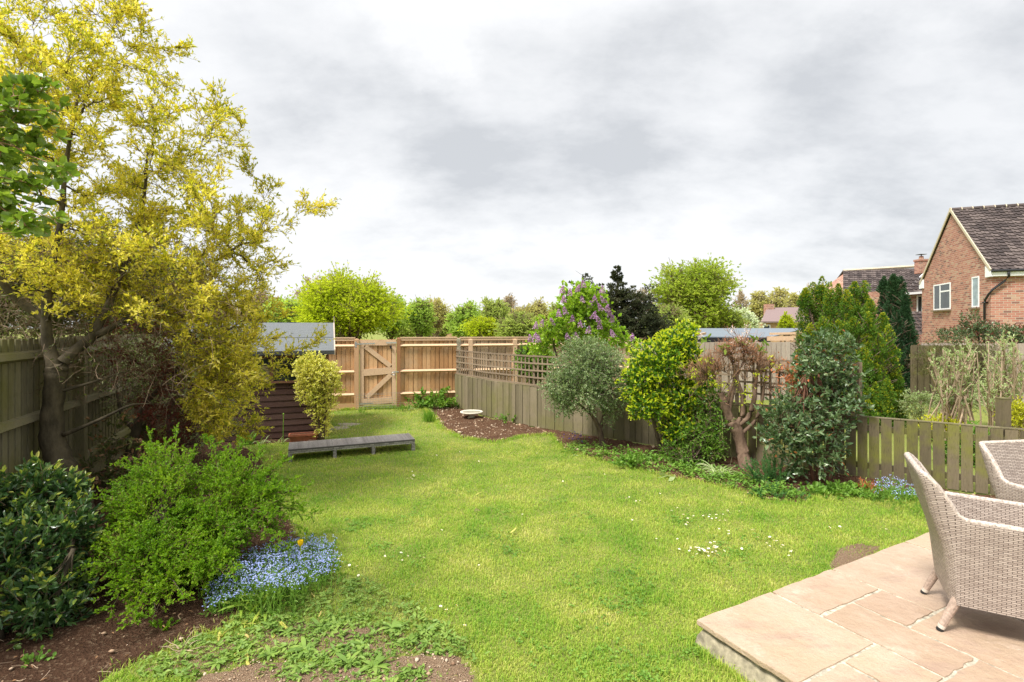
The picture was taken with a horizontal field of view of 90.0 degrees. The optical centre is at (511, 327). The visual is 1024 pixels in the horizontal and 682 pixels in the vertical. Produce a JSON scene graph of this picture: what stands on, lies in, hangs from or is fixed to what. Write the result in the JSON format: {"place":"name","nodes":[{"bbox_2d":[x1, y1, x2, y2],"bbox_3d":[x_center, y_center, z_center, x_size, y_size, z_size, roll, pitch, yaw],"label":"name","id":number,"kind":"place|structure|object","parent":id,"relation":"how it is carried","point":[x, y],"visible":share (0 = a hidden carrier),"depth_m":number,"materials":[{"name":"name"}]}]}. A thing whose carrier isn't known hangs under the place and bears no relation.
{"place":"outdoors","nodes":[
{"label":"outdoors","id":0,"kind":"place"},
{"bbox_2d":[280,260,416,339],"bbox_3d":[-11.898,-1.527,38.472,9.752,6.891,9.172,0,0,0],"label":"round tree","id":1,"kind":"object","parent":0,"point":[348,305],"visible":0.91,"depth_m":36.42,"materials":[{"name":"green plant"}]},
{"bbox_2d":[0,0,1023,328],"label":"sky","id":2,"kind":"structure","parent":0,"point":[469,150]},
{"bbox_2d":[2,329,1023,681],"bbox_3d":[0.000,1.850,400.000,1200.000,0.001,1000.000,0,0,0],"label":"lawn","id":3,"kind":"structure","parent":0,"point":[596,547],"depth_m":4.44,"materials":[{"name":"green plant"}]},
{"bbox_2d":[0,238,40,339],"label":"hedge","id":4,"kind":"object","parent":3,"relation":"on","point":[12,313],"visible":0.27,"depth_m":7.23,"materials":[{"name":"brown plant"}]},
{"bbox_2d":[2,232,136,338],"bbox_3d":[-7.423,0.119,8.392,2.387,3.495,1.471,0,0,0],"label":"hedge","id":5,"kind":"object","parent":3,"relation":"on","point":[56,320],"visible":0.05,"depth_m":8.21,"materials":[{"name":"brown plant"}]},
{"bbox_2d":[89,251,198,334],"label":"hedge","id":6,"kind":"object","parent":3,"relation":"on","point":[144,302],"visible":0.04,"depth_m":9.45,"materials":[{"name":"brown plant"}]},
{"bbox_2d":[0,436,318,681],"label":"soil border","id":7,"kind":"object","parent":3,"relation":"on","point":[72,660],"visible":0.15,"depth_m":3.08,"materials":[{"name":"brown soil"}]},
{"bbox_2d":[20,645,56,667],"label":"leafy plant","id":8,"kind":"object","parent":7,"relation":"on","point":[31,656],"visible":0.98,"depth_m":2.83,"materials":[{"name":"green plant"}]},
{"bbox_2d":[0,69,80,240],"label":"tree","id":9,"kind":"object","parent":7,"relation":"on","point":[11,159],"visible":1,"depth_m":2.46,"materials":[{"name":"green plant"}]},
{"bbox_2d":[0,451,118,649],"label":"laurel shrub","id":10,"kind":"object","parent":7,"relation":"on","point":[38,529],"visible":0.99,"depth_m":3.28,"materials":[{"name":"green plant"}]},
{"bbox_2d":[0,333,165,505],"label":"side fence","id":11,"kind":"object","parent":7,"relation":"in","point":[20,408],"visible":0.33,"depth_m":5.08,"materials":[{"name":"brown wood"}]},
{"bbox_2d":[77,407,178,496],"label":"shade plant","id":12,"kind":"object","parent":7,"relation":"on","point":[108,473],"visible":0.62,"depth_m":5.41,"materials":[{"name":"brown plant"}]},
{"bbox_2d":[1,454,296,680],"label":"leaf litter","id":13,"kind":"object","parent":7,"relation":"on","point":[112,632],"visible":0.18,"depth_m":2.84,"materials":[{"name":"brown plant"}]},
{"bbox_2d":[80,303,242,484],"bbox_3d":[-4.205,0.733,6.168,2.218,2.304,1.350,0,0,0],"label":"maple tree","id":14,"kind":"object","parent":7,"relation":"on","point":[144,412],"visible":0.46,"depth_m":5.97,"materials":[{"name":"brown plant"}]},
{"bbox_2d":[148,617,180,630],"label":"small plant","id":15,"kind":"object","parent":7,"relation":"on","point":[155,625],"visible":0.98,"depth_m":3.15,"materials":[{"name":"green plant"}]},
{"bbox_2d":[0,0,340,517],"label":"yellow tree","id":16,"kind":"object","parent":7,"relation":"on","point":[49,274],"visible":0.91,"depth_m":5.13,"materials":[{"name":"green plant"}]},
{"bbox_2d":[93,328,249,463],"bbox_3d":[-4.488,0.881,6.872,1.969,1.935,1.562,0,0,0],"label":"variegated bush","id":17,"kind":"object","parent":7,"relation":"on","point":[152,401],"visible":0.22,"depth_m":6.68,"materials":[{"name":"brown plant"}]},
{"bbox_2d":[70,422,328,630],"bbox_3d":[-2.426,1.381,3.807,1.928,1.085,1.742,0,0,0],"label":"green shrub","id":18,"kind":"object","parent":7,"relation":"on","point":[151,552],"visible":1,"depth_m":3.71,"materials":[{"name":"green plant"}]},
{"bbox_2d":[197,532,343,620],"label":"forget me nots","id":19,"kind":"object","parent":7,"relation":"on","point":[261,582],"visible":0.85,"depth_m":3.49,"materials":[{"name":"blue plant"}]},
{"bbox_2d":[288,431,317,441],"bbox_3d":[-3.395,1.788,8.336,0.444,0.125,0.174,0,0,-20],"label":"planter trough","id":20,"kind":"object","parent":7,"relation":"on","point":[300,436],"visible":0.8,"depth_m":8.28,"materials":[{"name":"ceramic"}]},
{"bbox_2d":[161,322,334,445],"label":"garden shed","id":21,"kind":"structure","parent":3,"relation":"on","point":[279,401],"depth_m":8.47,"materials":[{"name":"brown wood"}]},
{"bbox_2d":[233,355,309,384],"bbox_3d":[-3.924,0.695,8.401,1.160,0.450,0.049,0,0,-20],"label":"window","id":22,"kind":"structure","parent":21,"relation":"in","point":[265,359],"depth_m":8.44,"materials":[{"name":"black glass"}]},
{"bbox_2d":[232,288,278,322],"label":"bare tree","id":23,"kind":"object","parent":3,"relation":"on","point":[266,297],"visible":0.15,"depth_m":49.10,"materials":[{"name":"brown plant"}]},
{"bbox_2d":[217,572,307,622],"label":"bulb foliage","id":24,"kind":"object","parent":3,"relation":"on","point":[252,606],"visible":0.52,"depth_m":3.31,"materials":[{"name":"green plant"}]},
{"bbox_2d":[260,294,304,322],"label":"green tree","id":25,"kind":"object","parent":3,"relation":"on","point":[289,305],"visible":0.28,"depth_m":47.10,"materials":[{"name":"green plant"}]},
{"bbox_2d":[144,619,455,675],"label":"thin soil","id":26,"kind":"structure","parent":3,"relation":"on","point":[366,630],"depth_m":2.96,"materials":[{"name":"brown soil"}]},
{"bbox_2d":[161,630,206,659],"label":"dead roots","id":27,"kind":"object","parent":26,"relation":"on","point":[180,649],"visible":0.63,"depth_m":2.91,"materials":[{"name":"beige plant"}]},
{"bbox_2d":[286,636,318,657],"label":"plantain weed","id":28,"kind":"object","parent":26,"relation":"on","point":[303,645],"visible":0.85,"depth_m":2.92,"materials":[{"name":"green plant"}]},
{"bbox_2d":[378,619,403,633],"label":"plantain weed","id":29,"kind":"object","parent":26,"relation":"on","point":[392,624],"visible":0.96,"depth_m":3.12,"materials":[{"name":"green plant"}]},
{"bbox_2d":[137,573,489,681],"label":"weeds","id":30,"kind":"object","parent":3,"relation":"on","point":[289,655],"visible":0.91,"depth_m":3.02,"materials":[{"name":"green plant"}]},
{"bbox_2d":[290,350,345,439],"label":"variegated shrub","id":31,"kind":"object","parent":3,"relation":"on","point":[312,387],"visible":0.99,"depth_m":8.28,"materials":[{"name":"yellow plant"}]},
{"bbox_2d":[196,653,474,681],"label":"gravelly soil","id":32,"kind":"structure","parent":3,"relation":"on","point":[459,668],"depth_m":2.72,"materials":[{"name":"brown soil"}]},
{"bbox_2d":[331,650,361,671],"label":"plantain weed","id":33,"kind":"object","parent":32,"relation":"on","point":[343,657],"visible":0.87,"depth_m":2.81,"materials":[{"name":"green plant"}]},
{"bbox_2d":[257,651,441,681],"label":"weeds","id":34,"kind":"object","parent":32,"relation":"on","point":[402,675],"visible":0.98,"depth_m":2.71,"materials":[{"name":"green plant"}]},
{"bbox_2d":[359,652,391,673],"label":"plantain weed","id":35,"kind":"object","parent":32,"relation":"on","point":[379,658],"visible":0.99,"depth_m":2.77,"materials":[{"name":"green plant"}]},
{"bbox_2d":[288,433,414,461],"bbox_3d":[-2.347,1.768,7.557,1.743,0.185,0.470,0,0,-22],"label":"low bench","id":36,"kind":"object","parent":3,"relation":"on","point":[371,442],"visible":0.94,"depth_m":7.44,"materials":[{"name":"weathered grey wood"}]},
{"bbox_2d":[369,293,411,339],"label":"green tree","id":37,"kind":"object","parent":3,"relation":"on","point":[392,334],"visible":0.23,"depth_m":45.54,"materials":[{"name":"green plant"}]},
{"bbox_2d":[398,295,439,336],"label":"green tree","id":38,"kind":"object","parent":3,"relation":"on","point":[421,320],"visible":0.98,"depth_m":41.51,"materials":[{"name":"green plant"}]},
{"bbox_2d":[425,295,452,336],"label":"birch tree","id":39,"kind":"object","parent":3,"relation":"on","point":[439,307],"visible":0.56,"depth_m":45.55,"materials":[{"name":"green plant"}]},
{"bbox_2d":[442,299,485,337],"bbox_3d":[-3.696,-0.241,40.041,3.370,4.202,3.313,0,0,0],"label":"green tree","id":40,"kind":"object","parent":3,"relation":"on","point":[459,315],"visible":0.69,"depth_m":39.43,"materials":[{"name":"green plant"}]},
{"bbox_2d":[457,315,498,336],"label":"tree","id":41,"kind":"object","parent":3,"relation":"on","point":[482,326],"visible":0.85,"depth_m":35.44,"materials":[{"name":"green plant"}]},
{"bbox_2d":[329,336,630,410],"bbox_3d":[-2.260,1.062,11.741,10.655,1.675,0.125,0,0,-12],"label":"board fence","id":42,"kind":"object","parent":3,"relation":"on","point":[427,364],"visible":0.33,"depth_m":11.82,"materials":[{"name":"brown wood"}]},
{"bbox_2d":[355,339,398,405],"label":"garden gate","id":43,"kind":"structure","parent":42,"relation":"attached to","point":[377,367],"depth_m":11.58,"materials":[{"name":"brown wood"}]},
{"bbox_2d":[476,296,510,335],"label":"green tree","id":44,"kind":"object","parent":3,"relation":"on","point":[492,308],"visible":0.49,"depth_m":43.49,"materials":[{"name":"green plant"}]},
{"bbox_2d":[488,310,539,336],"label":"tree","id":45,"kind":"object","parent":3,"relation":"on","point":[515,324],"visible":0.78,"depth_m":33.34,"materials":[{"name":"green plant"}]},
{"bbox_2d":[508,296,552,333],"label":"pale tree","id":46,"kind":"object","parent":3,"relation":"on","point":[539,307],"visible":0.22,"depth_m":41.58,"materials":[{"name":"beige plant"}]},
{"bbox_2d":[511,342,557,396],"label":"leafy shrub","id":47,"kind":"object","parent":3,"relation":"on","point":[520,351],"visible":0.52,"depth_m":11.47,"materials":[{"name":"green plant"}]},
{"bbox_2d":[522,278,641,368],"bbox_3d":[1.445,0.414,10.583,2.457,2.886,1.128,0,0,0],"label":"lilac bush","id":48,"kind":"object","parent":3,"relation":"on","point":[580,301],"visible":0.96,"depth_m":10.42,"materials":[{"name":"green plant"}]},
{"bbox_2d":[336,486,881,681],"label":"clover","id":49,"kind":"object","parent":3,"relation":"on","point":[600,648],"visible":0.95,"depth_m":3.60,"materials":[{"name":"green plant"}]},
{"bbox_2d":[568,265,673,359],"bbox_3d":[2.977,0.065,13.996,2.993,3.570,1.460,0,0,0],"label":"dark conifer","id":50,"kind":"object","parent":3,"relation":"on","point":[633,317],"visible":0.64,"depth_m":13.78,"materials":[{"name":"green plant"}]},
{"bbox_2d":[644,298,695,334],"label":"olive bush","id":51,"kind":"object","parent":3,"relation":"on","point":[677,312],"visible":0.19,"depth_m":25.49,"materials":[{"name":"green plant"}]},
{"bbox_2d":[642,253,745,327],"bbox_3d":[11.493,-1.456,32.947,6.468,6.645,5.713,0,0,37],"label":"sycamore tree","id":52,"kind":"object","parent":3,"relation":"on","point":[698,293],"visible":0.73,"depth_m":31.81,"materials":[{"name":"green plant"}]},
{"bbox_2d":[429,407,995,503],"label":"soil","id":53,"kind":"structure","parent":3,"relation":"on","point":[483,425],"depth_m":7.86,"materials":[{"name":"brown soil"}]},
{"bbox_2d":[405,386,458,407],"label":"leafy shrub","id":54,"kind":"object","parent":53,"relation":"on","point":[429,402],"visible":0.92,"depth_m":11.62,"materials":[{"name":"green plant"}]},
{"bbox_2d":[429,407,581,454],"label":"pebbles","id":55,"kind":"object","parent":53,"relation":"on","point":[478,426],"visible":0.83,"depth_m":9.48,"materials":[{"name":"stone"}]},
{"bbox_2d":[537,331,628,446],"bbox_3d":[1.096,0.965,7.829,1.306,1.809,1.317,0,0,-40],"label":"standard shrub","id":56,"kind":"object","parent":53,"relation":"on","point":[599,371],"visible":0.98,"depth_m":7.67,"materials":[{"name":"green plant"}]},
{"bbox_2d":[605,444,666,467],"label":"geranium clump","id":57,"kind":"object","parent":53,"relation":"on","point":[631,459],"visible":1,"depth_m":6.74,"materials":[{"name":"green plant"}]},
{"bbox_2d":[614,318,721,454],"bbox_3d":[2.212,0.855,7.332,1.531,2.006,0.945,0,0,0],"label":"choisya shrub","id":58,"kind":"object","parent":53,"relation":"on","point":[649,394],"visible":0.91,"depth_m":7.18,"materials":[{"name":"green plant"}]},
{"bbox_2d":[562,437,804,499],"bbox_3d":[2.033,1.783,6.781,0.870,0.135,3.417,0,0,-45],"label":"ground cover","id":59,"kind":"object","parent":53,"relation":"on","point":[724,476],"visible":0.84,"depth_m":6.41,"materials":[{"name":"green plant"}]},
{"bbox_2d":[654,384,735,463],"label":"evergreen shrub","id":60,"kind":"object","parent":53,"relation":"on","point":[696,445],"visible":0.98,"depth_m":6.86,"materials":[{"name":"green plant"}]},
{"bbox_2d":[696,458,742,475],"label":"striped grass","id":61,"kind":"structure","parent":53,"relation":"on","point":[715,471],"depth_m":6.36,"materials":[{"name":"green plant"}]},
{"bbox_2d":[675,322,794,468],"bbox_3d":[3.175,0.911,6.881,2.036,2.031,0.659,0,0,0],"label":"pollarded tree","id":62,"kind":"object","parent":53,"relation":"on","point":[727,349],"visible":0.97,"depth_m":6.80,"materials":[{"name":"brown plant"}]},
{"bbox_2d":[455,374,1023,494],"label":"fence","id":63,"kind":"object","parent":53,"relation":"on","point":[521,402],"visible":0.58,"depth_m":6.30,"materials":[{"name":"brown wood"}]},
{"bbox_2d":[456,349,861,420],"bbox_3d":[1.331,0.840,8.933,0.557,0.820,7.936,0,0,-45],"label":"trellis","id":64,"kind":"object","parent":63,"relation":"on","point":[859,382],"visible":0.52,"depth_m":9.52,"materials":[{"name":"brown wood"}]},
{"bbox_2d":[734,447,809,483],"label":"euphorbia plant","id":65,"kind":"object","parent":53,"relation":"on","point":[774,470],"visible":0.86,"depth_m":6.07,"materials":[{"name":"green plant"}]},
{"bbox_2d":[747,479,809,498],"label":"euphorbia plant","id":66,"kind":"object","parent":53,"relation":"on","point":[776,494],"visible":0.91,"depth_m":5.56,"materials":[{"name":"green plant"}]},
{"bbox_2d":[768,352,809,474],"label":"copper shrub","id":67,"kind":"object","parent":53,"relation":"on","point":[790,375],"visible":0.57,"depth_m":6.39,"materials":[{"name":"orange plant"}]},
{"bbox_2d":[747,324,874,484],"bbox_3d":[3.567,0.910,6.104,1.674,1.906,0.993,0,0,-25],"label":"viburnum shrub","id":68,"kind":"object","parent":53,"relation":"on","point":[805,421],"visible":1,"depth_m":6.05,"materials":[{"name":"green plant"}]},
{"bbox_2d":[790,481,835,495],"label":"ground ivy","id":69,"kind":"object","parent":53,"relation":"on","point":[812,488],"visible":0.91,"depth_m":5.68,"materials":[{"name":"green plant"}]},
{"bbox_2d":[807,476,878,499],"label":"ground ivy","id":70,"kind":"object","parent":53,"relation":"on","point":[850,486],"visible":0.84,"depth_m":5.65,"materials":[{"name":"green plant"}]},
{"bbox_2d":[825,480,917,499],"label":"ground cover","id":71,"kind":"object","parent":53,"relation":"on","point":[868,492],"visible":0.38,"depth_m":5.58,"materials":[{"name":"green plant"}]},
{"bbox_2d":[868,476,921,517],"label":"forget me nots","id":72,"kind":"object","parent":53,"relation":"on","point":[898,493],"visible":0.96,"depth_m":5.34,"materials":[{"name":"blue plant"}]},
{"bbox_2d":[710,301,751,327],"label":"olive bush","id":73,"kind":"object","parent":3,"relation":"on","point":[739,322],"visible":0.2,"depth_m":33.22,"materials":[{"name":"green plant"}]},
{"bbox_2d":[695,629,783,681],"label":"patio edge","id":74,"kind":"object","parent":3,"relation":"on","point":[742,663],"visible":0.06,"depth_m":2.75,"materials":[{"name":"stone"}]},
{"bbox_2d":[697,532,1023,681],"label":"patio","id":75,"kind":"structure","parent":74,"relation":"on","point":[784,640],"depth_m":2.88,"materials":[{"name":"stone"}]},
{"bbox_2d":[904,452,1023,631],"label":"wicker chair","id":76,"kind":"object","parent":75,"relation":"on","point":[977,544],"visible":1,"depth_m":2.80,"materials":[{"name":"beige wicker"}]},
{"bbox_2d":[978,439,1023,502],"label":"wicker chair","id":77,"kind":"object","parent":75,"relation":"on","point":[1003,462],"visible":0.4,"depth_m":3.60,"materials":[{"name":"beige wicker"}]},
{"bbox_2d":[730,290,749,310],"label":"bare tree","id":78,"kind":"object","parent":3,"relation":"on","point":[741,300],"visible":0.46,"depth_m":59.71,"materials":[{"name":"beige plant"}]},
{"bbox_2d":[729,306,764,327],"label":"blossom bush","id":79,"kind":"object","parent":3,"relation":"on","point":[748,315],"visible":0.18,"depth_m":39.35,"materials":[{"name":"plant"}]},
{"bbox_2d":[696,331,802,341],"bbox_3d":[6.519,0.959,14.195,3.219,1.782,0.449,0,0,0],"label":"pergola","id":80,"kind":"object","parent":3,"relation":"on","point":[780,338],"visible":0.38,"depth_m":14.11,"materials":[{"name":"brown wood"}]},
{"bbox_2d":[744,290,768,322],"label":"birch tree","id":81,"kind":"object","parent":3,"relation":"on","point":[756,305],"visible":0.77,"depth_m":74.39,"materials":[{"name":"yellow plant"}]},
{"bbox_2d":[638,342,899,399],"bbox_3d":[6.598,1.109,13.036,6.804,1.481,0.099,0,0,0],"label":"board fence","id":82,"kind":"object","parent":3,"relation":"on","point":[784,350],"visible":0.1,"depth_m":13.00,"materials":[{"name":"brown wood"}]},
{"bbox_2d":[761,286,790,322],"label":"birch tree","id":83,"kind":"object","parent":3,"relation":"on","point":[775,300],"visible":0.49,"depth_m":74.16,"materials":[{"name":"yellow plant"}]},
{"bbox_2d":[758,304,806,341],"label":"distant house","id":84,"kind":"structure","parent":3,"relation":"on","point":[772,313],"depth_m":61.37,"materials":[{"name":"brick"}]},
{"bbox_2d":[776,311,797,341],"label":"young tree","id":85,"kind":"object","parent":3,"relation":"on","point":[786,321],"visible":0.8,"depth_m":39.85,"materials":[{"name":"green plant"}]},
{"bbox_2d":[783,291,799,306],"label":"birch tree","id":86,"kind":"object","parent":3,"relation":"on","point":[793,298],"visible":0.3,"depth_m":69.61,"materials":[{"name":"yellow plant"}]},
{"bbox_2d":[790,275,909,431],"bbox_3d":[6.301,0.471,9.744,2.178,3.039,2.009,0,0,0],"label":"golden conifer","id":87,"kind":"object","parent":3,"relation":"on","point":[856,316],"visible":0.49,"depth_m":9.42,"materials":[{"name":"green plant"}]},
{"bbox_2d":[830,544,879,568],"bbox_3d":[2.745,1.845,4.145,0.794,0.028,0.239,0,0,-36],"label":"bare patch","id":88,"kind":"object","parent":3,"relation":"on","point":[841,558],"visible":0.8,"depth_m":4.15,"materials":[{"name":"soil"}]},
{"bbox_2d":[812,254,928,320],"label":"brick house","id":89,"kind":"structure","parent":3,"relation":"on","point":[846,278],"depth_m":42.83,"materials":[{"name":"brown tile"}]},
{"bbox_2d":[868,275,921,344],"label":"brick house","id":90,"kind":"structure","parent":3,"relation":"on","point":[914,290],"depth_m":34.00,"materials":[{"name":"brown brick"}]},
{"bbox_2d":[872,273,922,397],"bbox_3d":[10.022,0.249,13.307,1.097,3.393,2.148,0,0,23],"label":"dark conifer","id":91,"kind":"object","parent":3,"relation":"on","point":[894,301],"visible":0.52,"depth_m":13.12,"materials":[{"name":"green plant"}]},
{"bbox_2d":[896,387,940,426],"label":"shrub","id":92,"kind":"object","parent":3,"relation":"on","point":[917,400],"visible":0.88,"depth_m":8.94,"materials":[{"name":"green plant"}]},
{"bbox_2d":[916,413,963,431],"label":"shrub","id":93,"kind":"object","parent":3,"relation":"on","point":[950,421],"visible":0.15,"depth_m":8.16,"materials":[{"name":"yellow plant"}]},
{"bbox_2d":[909,345,987,404],"bbox_3d":[10.501,1.137,12.310,1.801,1.426,0.099,0,0,2],"label":"board fence","id":94,"kind":"object","parent":3,"relation":"on","point":[921,381],"visible":0.31,"depth_m":12.29,"materials":[{"name":"wood"}]},
{"bbox_2d":[928,390,986,419],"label":"shrub","id":95,"kind":"object","parent":3,"relation":"on","point":[975,404],"visible":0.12,"depth_m":9.13,"materials":[{"name":"green plant"}]},
{"bbox_2d":[927,335,987,444],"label":"buddleia shrub","id":96,"kind":"object","parent":3,"relation":"on","point":[946,403],"visible":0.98,"depth_m":8.15,"materials":[{"name":"green plant"}]},
{"bbox_2d":[931,420,990,466],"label":"shrub","id":97,"kind":"object","parent":3,"relation":"on","point":[975,422],"visible":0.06,"depth_m":6.88,"materials":[{"name":"green plant"}]},
{"bbox_2d":[919,203,1023,343],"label":"brick house","id":98,"kind":"structure","parent":3,"relation":"on","point":[976,258],"depth_m":26.12,"materials":[{"name":"brown brick"}]},
{"bbox_2d":[931,282,950,311],"bbox_3d":[24.167,-1.680,28.849,0.170,1.540,2.260,0,0,20],"label":"window","id":99,"kind":"structure","parent":98,"relation":"in","point":[941,292],"depth_m":28.76,"materials":[{"name":"white plastic"}]},
{"bbox_2d":[968,276,979,308],"bbox_3d":[22.892,-1.710,25.348,0.170,1.600,0.850,0,0,20],"label":"window","id":100,"kind":"structure","parent":98,"relation":"in","point":[975,280],"depth_m":25.33,"materials":[{"name":"white plastic"}]},
{"bbox_2d":[928,307,1023,343],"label":"photinia hedge","id":101,"kind":"object","parent":3,"relation":"on","point":[976,329],"visible":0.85,"depth_m":13.48,"materials":[{"name":"green plant"}]},
{"bbox_2d":[977,329,1023,436],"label":"buddleia shrub","id":102,"kind":"object","parent":3,"relation":"on","point":[1003,389],"visible":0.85,"depth_m":7.84,"materials":[{"name":"green plant"}]},
{"bbox_2d":[992,395,1023,437],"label":"shrub","id":103,"kind":"object","parent":3,"relation":"on","point":[1017,413],"visible":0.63,"depth_m":7.36,"materials":[{"name":"yellow plant"}]},
{"bbox_2d":[638,328,801,342],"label":"garage","id":104,"kind":"structure","parent":0,"point":[720,333],"depth_m":16.65,"materials":[{"name":"black plastic"}]},
{"bbox_2d":[921,343,1023,399],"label":"board fence","id":105,"kind":"object","parent":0,"point":[1020,346],"visible":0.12,"depth_m":12.65,"materials":[{"name":"wood"}]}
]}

